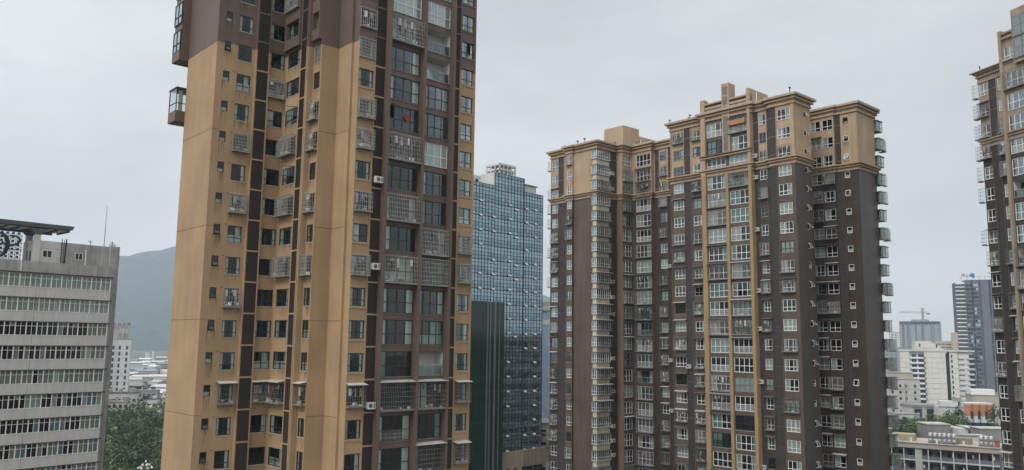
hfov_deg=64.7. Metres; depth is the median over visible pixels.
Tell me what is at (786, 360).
window
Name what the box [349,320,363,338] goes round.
window
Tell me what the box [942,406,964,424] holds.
broadleaf tree
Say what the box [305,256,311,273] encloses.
window
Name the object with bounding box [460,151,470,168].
window
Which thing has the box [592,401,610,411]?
bay window
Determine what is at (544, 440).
apartment block
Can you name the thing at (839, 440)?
window
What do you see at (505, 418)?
glass tower
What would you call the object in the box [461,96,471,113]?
window
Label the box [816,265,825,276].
window
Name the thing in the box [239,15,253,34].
window
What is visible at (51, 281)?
ribbon window
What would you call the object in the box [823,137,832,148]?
window
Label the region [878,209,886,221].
bay window
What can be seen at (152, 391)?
apartment block
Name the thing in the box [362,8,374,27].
window
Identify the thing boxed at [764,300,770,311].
window
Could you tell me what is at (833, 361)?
window
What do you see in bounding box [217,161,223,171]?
small window
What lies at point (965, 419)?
broadleaf tree
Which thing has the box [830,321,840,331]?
window
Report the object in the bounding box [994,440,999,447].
roof cabinet
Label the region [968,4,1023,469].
apartment tower
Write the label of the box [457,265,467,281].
window
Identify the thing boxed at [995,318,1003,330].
window
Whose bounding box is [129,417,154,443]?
broadleaf tree
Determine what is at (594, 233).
bay window
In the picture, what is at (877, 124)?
bay window
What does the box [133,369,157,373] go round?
shed
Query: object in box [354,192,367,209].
window
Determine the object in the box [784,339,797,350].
window
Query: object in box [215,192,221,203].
small window
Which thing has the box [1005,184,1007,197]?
window
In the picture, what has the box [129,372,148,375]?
shed
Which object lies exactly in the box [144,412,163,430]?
broadleaf tree
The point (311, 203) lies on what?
window
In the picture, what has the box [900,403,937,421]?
service building
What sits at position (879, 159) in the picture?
bay window
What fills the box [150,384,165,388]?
shed
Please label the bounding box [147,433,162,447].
broadleaf tree
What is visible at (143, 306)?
mountain
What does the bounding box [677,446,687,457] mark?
window
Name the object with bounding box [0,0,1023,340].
sky
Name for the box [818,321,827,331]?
window
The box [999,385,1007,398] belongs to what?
window
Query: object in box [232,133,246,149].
window
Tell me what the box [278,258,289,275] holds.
window
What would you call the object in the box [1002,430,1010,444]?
window
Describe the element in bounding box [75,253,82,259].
window
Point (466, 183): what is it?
window
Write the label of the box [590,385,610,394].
bay window
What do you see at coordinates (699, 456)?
window
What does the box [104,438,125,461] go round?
broadleaf tree
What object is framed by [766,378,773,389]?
window
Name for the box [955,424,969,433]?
building
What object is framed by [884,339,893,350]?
bay window
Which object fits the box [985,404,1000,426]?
broadleaf tree
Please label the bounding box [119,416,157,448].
broadleaf tree
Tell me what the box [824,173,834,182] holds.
window
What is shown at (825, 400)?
window
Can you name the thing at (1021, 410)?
window
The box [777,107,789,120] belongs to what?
window
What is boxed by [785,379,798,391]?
window
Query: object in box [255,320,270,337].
window
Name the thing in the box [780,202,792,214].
window
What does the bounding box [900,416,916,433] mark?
broadleaf tree
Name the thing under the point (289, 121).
window
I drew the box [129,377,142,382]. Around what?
shed
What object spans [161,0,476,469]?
apartment tower
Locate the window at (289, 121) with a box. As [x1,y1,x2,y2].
[284,106,297,127]
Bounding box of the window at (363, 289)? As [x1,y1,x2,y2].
[350,288,365,306]
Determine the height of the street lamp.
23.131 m
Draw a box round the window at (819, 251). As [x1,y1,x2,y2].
[815,247,825,257]
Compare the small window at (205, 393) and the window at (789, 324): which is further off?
the window at (789, 324)
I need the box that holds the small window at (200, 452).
[199,452,205,463]
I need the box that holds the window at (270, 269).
[258,259,273,276]
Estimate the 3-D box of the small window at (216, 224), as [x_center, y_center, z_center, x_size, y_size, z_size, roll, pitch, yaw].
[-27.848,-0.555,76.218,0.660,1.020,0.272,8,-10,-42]
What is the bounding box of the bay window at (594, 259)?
[590,257,609,266]
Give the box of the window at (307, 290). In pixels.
[303,288,309,306]
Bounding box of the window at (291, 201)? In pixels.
[281,197,292,213]
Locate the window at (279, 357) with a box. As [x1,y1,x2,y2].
[272,351,285,370]
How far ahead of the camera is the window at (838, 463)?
126.51 m
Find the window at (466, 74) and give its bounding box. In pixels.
[461,69,471,85]
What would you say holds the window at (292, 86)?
in the apartment tower at (321, 297)
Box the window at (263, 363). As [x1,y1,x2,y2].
[253,352,269,369]
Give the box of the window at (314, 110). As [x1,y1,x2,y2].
[313,101,318,118]
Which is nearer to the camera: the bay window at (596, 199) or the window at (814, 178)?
the window at (814, 178)
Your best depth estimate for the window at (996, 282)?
110.62 m
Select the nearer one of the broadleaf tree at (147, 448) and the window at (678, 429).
the window at (678, 429)
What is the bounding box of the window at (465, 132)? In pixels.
[460,123,470,140]
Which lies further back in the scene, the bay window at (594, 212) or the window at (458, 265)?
the bay window at (594, 212)
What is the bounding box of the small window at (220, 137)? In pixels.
[219,130,225,141]
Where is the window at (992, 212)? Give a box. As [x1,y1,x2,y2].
[988,209,995,222]
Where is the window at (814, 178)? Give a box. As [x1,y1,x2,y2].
[812,175,821,185]
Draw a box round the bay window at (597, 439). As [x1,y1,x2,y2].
[592,433,611,444]
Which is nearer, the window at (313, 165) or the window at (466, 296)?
the window at (313, 165)
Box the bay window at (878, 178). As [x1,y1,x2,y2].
[876,173,884,186]
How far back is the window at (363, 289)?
75.12 m
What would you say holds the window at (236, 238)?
in the apartment tower at (321, 297)
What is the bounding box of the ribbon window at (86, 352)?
[0,346,105,359]
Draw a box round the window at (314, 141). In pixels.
[311,132,316,148]
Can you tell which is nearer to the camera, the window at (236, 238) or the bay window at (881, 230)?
the window at (236, 238)
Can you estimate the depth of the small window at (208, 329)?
74.95 m
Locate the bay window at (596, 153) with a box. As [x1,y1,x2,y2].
[590,149,610,161]
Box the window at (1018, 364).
[1017,363,1020,376]
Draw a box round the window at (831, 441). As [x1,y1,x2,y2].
[822,434,832,446]
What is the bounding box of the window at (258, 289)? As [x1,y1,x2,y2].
[257,289,272,306]
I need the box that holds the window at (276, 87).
[268,81,283,96]
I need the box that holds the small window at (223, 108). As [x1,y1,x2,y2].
[221,100,227,110]
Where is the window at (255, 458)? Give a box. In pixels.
[248,447,264,465]
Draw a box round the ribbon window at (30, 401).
[0,392,101,409]
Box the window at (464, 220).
[459,208,469,224]
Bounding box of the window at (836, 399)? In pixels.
[833,397,843,408]
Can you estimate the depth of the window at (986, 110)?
113.70 m
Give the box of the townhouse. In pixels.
[958,402,994,425]
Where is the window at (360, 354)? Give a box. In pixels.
[348,353,362,371]
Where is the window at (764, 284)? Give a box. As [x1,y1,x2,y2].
[763,281,770,292]
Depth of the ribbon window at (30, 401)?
123.09 m
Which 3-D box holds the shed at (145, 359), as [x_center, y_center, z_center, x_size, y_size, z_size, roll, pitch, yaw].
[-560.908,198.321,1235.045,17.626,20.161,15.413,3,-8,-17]
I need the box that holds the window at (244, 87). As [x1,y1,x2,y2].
[236,74,250,92]
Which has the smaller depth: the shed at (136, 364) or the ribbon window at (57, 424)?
the ribbon window at (57, 424)
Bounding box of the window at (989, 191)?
[986,187,994,201]
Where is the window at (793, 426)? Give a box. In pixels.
[786,419,799,432]
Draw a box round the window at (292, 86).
[286,77,298,98]
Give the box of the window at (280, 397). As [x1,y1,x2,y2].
[271,383,283,402]
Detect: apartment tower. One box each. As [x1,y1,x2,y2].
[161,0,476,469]
[546,83,901,469]
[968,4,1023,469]
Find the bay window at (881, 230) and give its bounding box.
[879,227,887,239]
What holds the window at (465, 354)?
in the apartment tower at (321, 297)
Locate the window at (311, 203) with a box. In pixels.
[309,193,313,210]
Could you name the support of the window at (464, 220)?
in the apartment tower at (321, 297)
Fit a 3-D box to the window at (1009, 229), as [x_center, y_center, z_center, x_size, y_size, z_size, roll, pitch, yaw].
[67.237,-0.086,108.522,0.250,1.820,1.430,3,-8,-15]
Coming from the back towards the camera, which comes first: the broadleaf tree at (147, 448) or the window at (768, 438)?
the broadleaf tree at (147, 448)
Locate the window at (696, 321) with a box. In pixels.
[696,321,703,331]
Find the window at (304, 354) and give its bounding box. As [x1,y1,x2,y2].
[300,352,306,371]
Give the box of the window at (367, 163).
[355,160,369,179]
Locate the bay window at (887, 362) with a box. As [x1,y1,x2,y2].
[885,358,893,369]
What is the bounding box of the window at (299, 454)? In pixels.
[296,451,302,469]
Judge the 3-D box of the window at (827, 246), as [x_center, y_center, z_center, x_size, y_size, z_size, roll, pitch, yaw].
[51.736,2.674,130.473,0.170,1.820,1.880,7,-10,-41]
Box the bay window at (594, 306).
[590,304,610,314]
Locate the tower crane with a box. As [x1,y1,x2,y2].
[900,308,929,318]
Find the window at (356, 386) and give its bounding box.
[346,386,361,405]
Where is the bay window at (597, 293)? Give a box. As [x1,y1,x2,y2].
[590,288,610,298]
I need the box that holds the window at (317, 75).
[313,71,319,90]
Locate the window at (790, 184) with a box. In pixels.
[779,183,791,195]
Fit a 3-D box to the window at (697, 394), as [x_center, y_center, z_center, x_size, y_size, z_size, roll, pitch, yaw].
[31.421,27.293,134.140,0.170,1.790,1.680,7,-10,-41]
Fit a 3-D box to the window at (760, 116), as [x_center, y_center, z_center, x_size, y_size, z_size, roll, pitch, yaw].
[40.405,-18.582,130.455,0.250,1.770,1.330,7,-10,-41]
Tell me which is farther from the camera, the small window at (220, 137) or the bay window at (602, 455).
the bay window at (602, 455)
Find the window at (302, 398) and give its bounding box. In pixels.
[300,385,305,404]
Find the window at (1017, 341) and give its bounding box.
[1015,340,1018,353]
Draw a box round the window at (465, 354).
[455,353,466,370]
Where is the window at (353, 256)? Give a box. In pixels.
[352,255,365,272]
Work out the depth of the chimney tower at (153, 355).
1483.40 m
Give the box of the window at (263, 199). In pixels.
[262,198,276,215]
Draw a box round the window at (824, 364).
[819,358,829,369]
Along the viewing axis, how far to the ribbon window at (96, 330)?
125.54 m
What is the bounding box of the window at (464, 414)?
[454,413,465,430]
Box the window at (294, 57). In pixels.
[287,48,300,70]
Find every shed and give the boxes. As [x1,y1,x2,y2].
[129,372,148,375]
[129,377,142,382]
[129,383,151,388]
[130,361,145,367]
[130,367,146,371]
[131,374,156,382]
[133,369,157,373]
[139,358,151,361]
[142,363,155,367]
[147,365,161,373]
[148,380,166,385]
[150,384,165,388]
[151,378,166,380]
[155,374,166,378]
[156,357,166,360]
[156,362,167,369]
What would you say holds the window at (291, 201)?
in the apartment tower at (321, 297)
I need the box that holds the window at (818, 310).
[817,302,825,312]
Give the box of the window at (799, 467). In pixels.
[788,460,801,469]
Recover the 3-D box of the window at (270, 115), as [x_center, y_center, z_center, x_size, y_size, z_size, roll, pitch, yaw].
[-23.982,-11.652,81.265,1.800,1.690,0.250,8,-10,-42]
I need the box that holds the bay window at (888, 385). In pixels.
[886,377,894,388]
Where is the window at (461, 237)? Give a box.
[458,237,468,252]
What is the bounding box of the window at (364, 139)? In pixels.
[356,129,370,145]
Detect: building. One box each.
[109,322,131,391]
[888,412,919,428]
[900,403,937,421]
[912,333,958,352]
[916,421,961,437]
[934,397,964,424]
[953,427,985,441]
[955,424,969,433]
[965,388,1000,425]
[969,426,1002,456]
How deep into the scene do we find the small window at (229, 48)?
78.61 m
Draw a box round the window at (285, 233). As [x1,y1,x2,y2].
[278,227,291,246]
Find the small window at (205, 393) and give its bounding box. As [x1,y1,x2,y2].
[203,385,210,395]
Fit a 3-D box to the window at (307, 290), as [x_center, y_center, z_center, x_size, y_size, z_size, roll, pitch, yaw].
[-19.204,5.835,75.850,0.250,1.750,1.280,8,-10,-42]
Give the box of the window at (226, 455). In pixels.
[213,450,228,469]
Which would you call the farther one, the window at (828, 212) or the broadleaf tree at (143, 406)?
the broadleaf tree at (143, 406)
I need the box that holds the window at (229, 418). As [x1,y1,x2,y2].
[215,417,230,436]
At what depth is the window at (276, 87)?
81.96 m
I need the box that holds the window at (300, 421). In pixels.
[296,418,303,437]
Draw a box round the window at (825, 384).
[820,377,829,388]
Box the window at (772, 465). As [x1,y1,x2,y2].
[768,458,775,469]
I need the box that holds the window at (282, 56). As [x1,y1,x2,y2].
[270,52,284,71]
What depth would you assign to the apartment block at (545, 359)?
247.30 m
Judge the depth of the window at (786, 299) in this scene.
123.36 m
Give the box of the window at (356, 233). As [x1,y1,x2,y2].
[353,223,367,242]
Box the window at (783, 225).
[780,221,793,233]
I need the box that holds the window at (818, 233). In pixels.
[814,228,824,239]
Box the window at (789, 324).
[783,319,796,330]
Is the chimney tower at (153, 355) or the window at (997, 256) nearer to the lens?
the window at (997, 256)
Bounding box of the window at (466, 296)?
[457,294,468,311]
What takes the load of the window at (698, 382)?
in the apartment tower at (717, 287)
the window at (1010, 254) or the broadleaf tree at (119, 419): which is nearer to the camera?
the window at (1010, 254)
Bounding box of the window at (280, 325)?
[274,320,286,338]
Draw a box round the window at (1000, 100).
[999,98,1001,111]
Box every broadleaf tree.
[103,456,124,466]
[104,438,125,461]
[105,435,115,446]
[105,438,148,469]
[105,458,127,469]
[106,420,120,448]
[107,401,119,417]
[107,416,123,427]
[107,417,137,436]
[111,421,136,440]
[111,434,137,447]
[114,408,132,418]
[116,413,130,422]
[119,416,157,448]
[120,396,152,418]
[120,443,135,458]
[121,452,140,468]
[125,440,159,469]
[127,439,155,458]
[128,416,142,427]
[129,411,147,421]
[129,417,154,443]
[137,414,163,440]
[139,409,163,422]
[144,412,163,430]
[144,445,161,469]
[144,458,160,469]
[146,397,164,416]
[147,431,162,455]
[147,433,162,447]
[147,435,162,458]
[150,428,162,449]
[890,418,916,434]
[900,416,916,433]
[902,420,916,435]
[910,415,925,422]
[924,413,937,421]
[937,412,966,425]
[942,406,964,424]
[948,407,971,425]
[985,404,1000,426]
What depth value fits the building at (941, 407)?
324.66 m
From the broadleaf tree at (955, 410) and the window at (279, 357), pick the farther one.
the broadleaf tree at (955, 410)
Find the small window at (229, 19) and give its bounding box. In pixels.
[226,11,232,21]
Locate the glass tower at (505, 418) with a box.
[468,163,545,469]
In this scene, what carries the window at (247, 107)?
in the apartment tower at (321, 297)
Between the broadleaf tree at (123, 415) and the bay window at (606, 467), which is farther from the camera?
the broadleaf tree at (123, 415)
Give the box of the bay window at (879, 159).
[875,155,884,167]
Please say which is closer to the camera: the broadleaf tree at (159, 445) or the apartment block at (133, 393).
the broadleaf tree at (159, 445)
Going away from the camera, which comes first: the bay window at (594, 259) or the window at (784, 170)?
the window at (784, 170)
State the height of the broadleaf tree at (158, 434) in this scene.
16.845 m
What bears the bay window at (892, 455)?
in the apartment tower at (717, 287)
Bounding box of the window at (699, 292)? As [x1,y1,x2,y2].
[695,285,702,295]
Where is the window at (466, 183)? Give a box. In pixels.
[459,179,469,196]
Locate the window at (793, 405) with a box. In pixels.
[786,399,799,411]
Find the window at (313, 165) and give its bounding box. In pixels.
[308,162,315,181]
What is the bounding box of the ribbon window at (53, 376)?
[0,369,103,384]
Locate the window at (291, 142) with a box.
[284,137,295,152]
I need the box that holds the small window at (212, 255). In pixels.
[211,255,217,265]
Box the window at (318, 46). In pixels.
[315,42,320,60]
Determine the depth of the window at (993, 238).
111.42 m
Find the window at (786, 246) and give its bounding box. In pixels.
[781,240,793,252]
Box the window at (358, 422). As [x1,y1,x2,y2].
[345,420,359,439]
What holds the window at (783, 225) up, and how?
in the apartment tower at (717, 287)
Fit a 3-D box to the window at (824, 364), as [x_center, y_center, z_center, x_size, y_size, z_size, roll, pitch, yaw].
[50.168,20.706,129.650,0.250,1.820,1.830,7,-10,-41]
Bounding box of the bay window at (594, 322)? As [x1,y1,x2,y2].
[590,320,610,330]
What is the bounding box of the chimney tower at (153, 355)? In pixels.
[152,350,155,360]
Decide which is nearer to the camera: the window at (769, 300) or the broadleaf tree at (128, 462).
the window at (769, 300)
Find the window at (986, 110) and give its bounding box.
[981,104,988,115]
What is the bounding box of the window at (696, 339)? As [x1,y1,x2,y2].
[696,339,703,349]
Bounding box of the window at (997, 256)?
[990,252,998,264]
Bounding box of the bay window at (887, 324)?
[883,320,892,331]
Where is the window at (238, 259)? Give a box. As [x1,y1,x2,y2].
[225,256,239,274]
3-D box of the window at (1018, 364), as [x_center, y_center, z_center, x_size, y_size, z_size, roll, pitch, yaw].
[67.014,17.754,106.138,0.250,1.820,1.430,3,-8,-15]
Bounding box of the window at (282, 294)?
[276,289,288,306]
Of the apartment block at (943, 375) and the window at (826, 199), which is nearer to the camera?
the window at (826, 199)
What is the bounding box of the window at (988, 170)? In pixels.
[985,166,992,179]
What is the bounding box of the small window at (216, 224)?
[213,224,219,234]
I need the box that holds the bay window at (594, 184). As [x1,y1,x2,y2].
[590,179,610,189]
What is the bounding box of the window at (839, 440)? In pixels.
[834,435,845,448]
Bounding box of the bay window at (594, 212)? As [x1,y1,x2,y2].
[590,210,610,220]
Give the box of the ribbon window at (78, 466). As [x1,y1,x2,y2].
[25,462,96,469]
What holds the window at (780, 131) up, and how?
in the apartment tower at (717, 287)
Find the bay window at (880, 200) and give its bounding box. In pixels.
[877,191,885,204]
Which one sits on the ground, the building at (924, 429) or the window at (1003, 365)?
the building at (924, 429)
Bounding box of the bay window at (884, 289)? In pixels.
[882,283,890,294]
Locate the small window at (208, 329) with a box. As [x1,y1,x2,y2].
[207,319,213,330]
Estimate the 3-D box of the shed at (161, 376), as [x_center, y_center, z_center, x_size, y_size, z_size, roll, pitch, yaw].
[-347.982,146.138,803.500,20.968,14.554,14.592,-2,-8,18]
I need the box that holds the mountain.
[114,246,549,350]
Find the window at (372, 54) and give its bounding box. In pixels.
[360,38,373,57]
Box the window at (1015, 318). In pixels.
[1014,317,1017,330]
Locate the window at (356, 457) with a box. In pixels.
[344,453,358,469]
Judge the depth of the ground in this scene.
2537.69 m
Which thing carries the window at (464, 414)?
in the apartment tower at (321, 297)
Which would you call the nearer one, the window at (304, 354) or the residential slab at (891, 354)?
the window at (304, 354)
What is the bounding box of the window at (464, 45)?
[462,41,473,59]
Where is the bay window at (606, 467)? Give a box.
[591,466,610,469]
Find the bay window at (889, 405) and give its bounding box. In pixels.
[887,395,895,407]
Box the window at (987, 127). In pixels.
[982,124,990,135]
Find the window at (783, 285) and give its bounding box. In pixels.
[782,279,795,290]
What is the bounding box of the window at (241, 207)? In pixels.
[229,194,243,210]
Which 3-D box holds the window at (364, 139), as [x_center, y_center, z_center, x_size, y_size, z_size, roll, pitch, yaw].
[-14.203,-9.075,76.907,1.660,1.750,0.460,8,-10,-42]
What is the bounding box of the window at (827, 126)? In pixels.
[822,119,832,130]
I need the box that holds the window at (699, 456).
[698,449,705,460]
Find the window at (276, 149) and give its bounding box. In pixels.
[265,139,279,156]
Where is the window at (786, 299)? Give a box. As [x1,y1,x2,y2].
[783,299,795,311]
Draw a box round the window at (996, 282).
[992,274,1000,286]
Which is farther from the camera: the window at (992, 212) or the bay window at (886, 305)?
the bay window at (886, 305)
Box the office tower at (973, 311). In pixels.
[952,273,998,391]
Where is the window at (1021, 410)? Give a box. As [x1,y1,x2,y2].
[1020,409,1023,423]
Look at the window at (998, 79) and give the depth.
111.72 m
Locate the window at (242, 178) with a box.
[230,164,244,182]
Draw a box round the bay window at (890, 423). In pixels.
[888,414,896,427]
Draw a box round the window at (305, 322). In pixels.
[301,320,308,338]
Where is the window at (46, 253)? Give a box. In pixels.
[42,250,51,257]
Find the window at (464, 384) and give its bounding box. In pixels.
[455,383,465,400]
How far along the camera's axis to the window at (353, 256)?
75.10 m
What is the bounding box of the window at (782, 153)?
[778,145,790,156]
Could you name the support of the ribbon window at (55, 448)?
in the office block at (57, 307)
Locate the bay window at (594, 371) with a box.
[590,368,611,378]
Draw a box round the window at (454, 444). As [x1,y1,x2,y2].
[453,444,464,461]
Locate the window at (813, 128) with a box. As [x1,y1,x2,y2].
[810,121,820,133]
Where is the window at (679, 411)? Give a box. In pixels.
[677,410,687,421]
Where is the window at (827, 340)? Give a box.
[818,339,828,350]
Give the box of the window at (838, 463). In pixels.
[835,455,845,467]
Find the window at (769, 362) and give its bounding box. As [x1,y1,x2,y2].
[766,359,772,369]
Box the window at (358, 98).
[358,98,371,115]
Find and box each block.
[0,212,119,469]
[107,396,131,414]
[108,388,139,410]
[134,386,160,410]
[140,403,163,416]
[141,395,164,405]
[541,419,548,469]
[542,302,549,418]
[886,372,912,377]
[887,378,920,411]
[889,432,1002,469]
[898,347,975,403]
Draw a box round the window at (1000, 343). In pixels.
[996,340,1004,353]
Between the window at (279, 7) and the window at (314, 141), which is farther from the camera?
the window at (279, 7)
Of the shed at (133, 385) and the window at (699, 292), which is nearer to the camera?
the window at (699, 292)
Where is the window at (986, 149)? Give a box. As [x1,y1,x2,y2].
[984,147,991,155]
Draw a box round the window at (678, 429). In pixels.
[677,428,687,439]
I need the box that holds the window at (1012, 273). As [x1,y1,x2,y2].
[1011,272,1014,285]
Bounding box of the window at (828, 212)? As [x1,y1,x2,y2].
[825,209,835,220]
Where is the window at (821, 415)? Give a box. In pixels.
[821,415,831,427]
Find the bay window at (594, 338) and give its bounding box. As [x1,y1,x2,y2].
[590,336,610,346]
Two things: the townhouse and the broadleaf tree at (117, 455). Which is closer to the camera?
the broadleaf tree at (117, 455)
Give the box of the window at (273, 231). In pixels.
[260,228,275,246]
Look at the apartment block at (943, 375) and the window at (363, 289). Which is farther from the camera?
the apartment block at (943, 375)
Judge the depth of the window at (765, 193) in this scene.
128.89 m
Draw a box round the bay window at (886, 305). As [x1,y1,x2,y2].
[882,301,890,312]
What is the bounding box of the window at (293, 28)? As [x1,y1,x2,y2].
[290,21,298,38]
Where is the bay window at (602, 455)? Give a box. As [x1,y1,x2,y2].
[590,449,611,461]
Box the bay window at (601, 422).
[590,417,610,428]
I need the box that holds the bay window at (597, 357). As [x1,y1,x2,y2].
[590,352,611,362]
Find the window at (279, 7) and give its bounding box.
[273,0,285,14]
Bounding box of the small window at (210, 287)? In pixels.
[209,287,215,297]
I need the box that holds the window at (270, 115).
[266,110,281,128]
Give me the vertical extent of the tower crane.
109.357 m
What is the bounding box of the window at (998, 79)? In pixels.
[997,78,1000,90]
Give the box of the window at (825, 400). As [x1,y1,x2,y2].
[821,396,830,407]
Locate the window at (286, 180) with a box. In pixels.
[281,165,294,186]
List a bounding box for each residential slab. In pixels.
[885,347,907,371]
[889,332,899,346]
[899,319,941,349]
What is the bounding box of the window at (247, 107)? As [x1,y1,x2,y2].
[234,103,248,122]
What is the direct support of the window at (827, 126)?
in the apartment tower at (717, 287)
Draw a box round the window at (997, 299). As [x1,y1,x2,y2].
[993,296,1001,308]
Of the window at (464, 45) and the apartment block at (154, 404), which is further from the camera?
the apartment block at (154, 404)
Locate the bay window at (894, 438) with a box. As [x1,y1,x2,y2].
[888,434,897,446]
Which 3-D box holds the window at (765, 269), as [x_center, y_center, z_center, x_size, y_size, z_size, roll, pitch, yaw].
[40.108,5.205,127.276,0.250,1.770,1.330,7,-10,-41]
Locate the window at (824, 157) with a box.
[823,154,833,165]
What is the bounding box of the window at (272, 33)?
[271,24,284,42]
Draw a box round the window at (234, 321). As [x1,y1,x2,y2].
[221,320,236,337]
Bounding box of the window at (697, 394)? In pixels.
[697,394,704,404]
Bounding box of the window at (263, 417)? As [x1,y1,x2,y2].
[250,415,265,433]
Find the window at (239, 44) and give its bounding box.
[238,44,251,63]
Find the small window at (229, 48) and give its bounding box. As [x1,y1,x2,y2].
[224,40,230,51]
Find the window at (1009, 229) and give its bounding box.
[1008,228,1010,241]
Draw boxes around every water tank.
[928,432,956,444]
[979,435,993,445]
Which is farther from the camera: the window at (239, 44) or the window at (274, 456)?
the window at (239, 44)
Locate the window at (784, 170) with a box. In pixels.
[779,164,791,176]
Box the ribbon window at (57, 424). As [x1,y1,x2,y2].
[0,416,100,434]
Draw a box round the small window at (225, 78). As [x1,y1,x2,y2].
[223,70,229,80]
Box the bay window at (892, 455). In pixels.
[890,453,898,466]
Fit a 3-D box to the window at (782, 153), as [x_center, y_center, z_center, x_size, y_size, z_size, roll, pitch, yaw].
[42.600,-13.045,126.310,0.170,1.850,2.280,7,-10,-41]
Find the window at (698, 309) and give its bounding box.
[697,303,702,313]
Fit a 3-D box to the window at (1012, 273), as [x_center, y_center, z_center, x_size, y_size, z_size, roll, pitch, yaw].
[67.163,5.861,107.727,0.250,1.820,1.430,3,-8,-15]
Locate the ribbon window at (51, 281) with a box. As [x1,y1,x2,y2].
[0,271,110,290]
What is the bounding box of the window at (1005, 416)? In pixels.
[1001,407,1009,421]
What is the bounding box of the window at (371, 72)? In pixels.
[359,68,372,87]
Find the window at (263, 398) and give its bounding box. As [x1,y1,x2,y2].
[252,383,267,400]
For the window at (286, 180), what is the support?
in the apartment tower at (321, 297)
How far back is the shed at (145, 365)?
1040.24 m
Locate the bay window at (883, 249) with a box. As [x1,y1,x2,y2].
[880,246,888,258]
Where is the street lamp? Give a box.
[137,460,152,469]
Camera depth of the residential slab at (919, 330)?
1131.45 m
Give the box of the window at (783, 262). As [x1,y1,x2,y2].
[782,260,794,271]
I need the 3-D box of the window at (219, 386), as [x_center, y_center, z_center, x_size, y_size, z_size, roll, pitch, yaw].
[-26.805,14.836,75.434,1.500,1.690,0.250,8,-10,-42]
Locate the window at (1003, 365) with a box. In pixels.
[998,362,1006,375]
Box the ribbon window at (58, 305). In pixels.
[0,296,109,313]
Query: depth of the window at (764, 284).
127.16 m
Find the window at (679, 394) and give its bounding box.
[676,392,686,402]
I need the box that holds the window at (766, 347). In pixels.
[765,339,772,350]
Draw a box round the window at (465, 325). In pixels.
[459,324,467,340]
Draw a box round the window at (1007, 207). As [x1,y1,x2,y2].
[1006,206,1009,219]
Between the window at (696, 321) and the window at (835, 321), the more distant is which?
the window at (696, 321)
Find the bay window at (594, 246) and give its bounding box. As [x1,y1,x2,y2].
[590,241,609,251]
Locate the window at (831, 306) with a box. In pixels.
[829,302,839,312]
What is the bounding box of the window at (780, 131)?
[777,126,789,139]
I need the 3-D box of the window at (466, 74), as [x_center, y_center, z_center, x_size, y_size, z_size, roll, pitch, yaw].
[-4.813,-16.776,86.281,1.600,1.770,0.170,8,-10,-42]
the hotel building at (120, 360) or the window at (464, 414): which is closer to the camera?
the window at (464, 414)
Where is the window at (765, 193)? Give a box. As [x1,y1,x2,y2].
[761,188,767,197]
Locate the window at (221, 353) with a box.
[219,352,234,370]
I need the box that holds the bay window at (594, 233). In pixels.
[590,225,609,236]
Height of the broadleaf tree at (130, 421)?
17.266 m
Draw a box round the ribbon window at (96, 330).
[0,321,107,335]
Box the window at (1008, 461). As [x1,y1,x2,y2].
[1004,453,1012,468]
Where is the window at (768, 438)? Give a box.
[768,438,774,449]
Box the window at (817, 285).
[816,283,826,294]
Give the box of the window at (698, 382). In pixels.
[697,375,704,384]
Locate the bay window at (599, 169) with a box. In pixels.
[590,164,610,176]
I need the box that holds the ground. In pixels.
[131,351,168,360]
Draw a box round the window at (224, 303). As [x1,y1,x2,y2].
[223,288,237,305]
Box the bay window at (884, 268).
[880,264,889,276]
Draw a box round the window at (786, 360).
[785,359,798,371]
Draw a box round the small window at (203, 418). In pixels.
[201,418,208,429]
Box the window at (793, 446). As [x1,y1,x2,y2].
[787,440,800,453]
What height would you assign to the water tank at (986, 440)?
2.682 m
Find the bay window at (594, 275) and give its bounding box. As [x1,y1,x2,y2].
[590,272,609,282]
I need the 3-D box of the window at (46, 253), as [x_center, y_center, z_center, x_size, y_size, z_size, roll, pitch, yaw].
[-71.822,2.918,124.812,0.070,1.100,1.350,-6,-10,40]
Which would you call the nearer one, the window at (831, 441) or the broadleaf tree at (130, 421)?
the window at (831, 441)
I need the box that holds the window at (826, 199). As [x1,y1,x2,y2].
[825,191,834,202]
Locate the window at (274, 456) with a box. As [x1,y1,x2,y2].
[267,447,280,468]
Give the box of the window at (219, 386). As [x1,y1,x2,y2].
[217,385,232,402]
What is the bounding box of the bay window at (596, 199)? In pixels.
[590,194,610,206]
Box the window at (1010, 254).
[1009,250,1012,262]
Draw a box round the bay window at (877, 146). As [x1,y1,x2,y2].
[875,137,882,151]
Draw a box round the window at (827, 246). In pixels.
[827,246,837,257]
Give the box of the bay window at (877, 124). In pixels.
[873,120,882,133]
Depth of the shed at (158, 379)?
726.25 m
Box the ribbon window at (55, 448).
[0,439,98,459]
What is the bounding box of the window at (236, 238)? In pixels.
[226,225,241,243]
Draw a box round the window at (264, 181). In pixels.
[263,168,278,186]
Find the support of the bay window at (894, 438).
in the apartment tower at (717, 287)
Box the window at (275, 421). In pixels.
[268,415,282,435]
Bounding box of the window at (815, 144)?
[811,139,820,150]
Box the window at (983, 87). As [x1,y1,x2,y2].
[979,82,987,96]
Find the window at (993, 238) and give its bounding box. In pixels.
[989,230,997,243]
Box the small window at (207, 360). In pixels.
[205,352,212,362]
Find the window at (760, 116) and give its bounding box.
[758,114,765,125]
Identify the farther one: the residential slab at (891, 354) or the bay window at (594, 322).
the residential slab at (891, 354)
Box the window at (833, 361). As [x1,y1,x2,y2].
[831,358,841,369]
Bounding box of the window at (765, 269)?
[762,262,769,273]
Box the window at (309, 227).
[307,224,312,242]

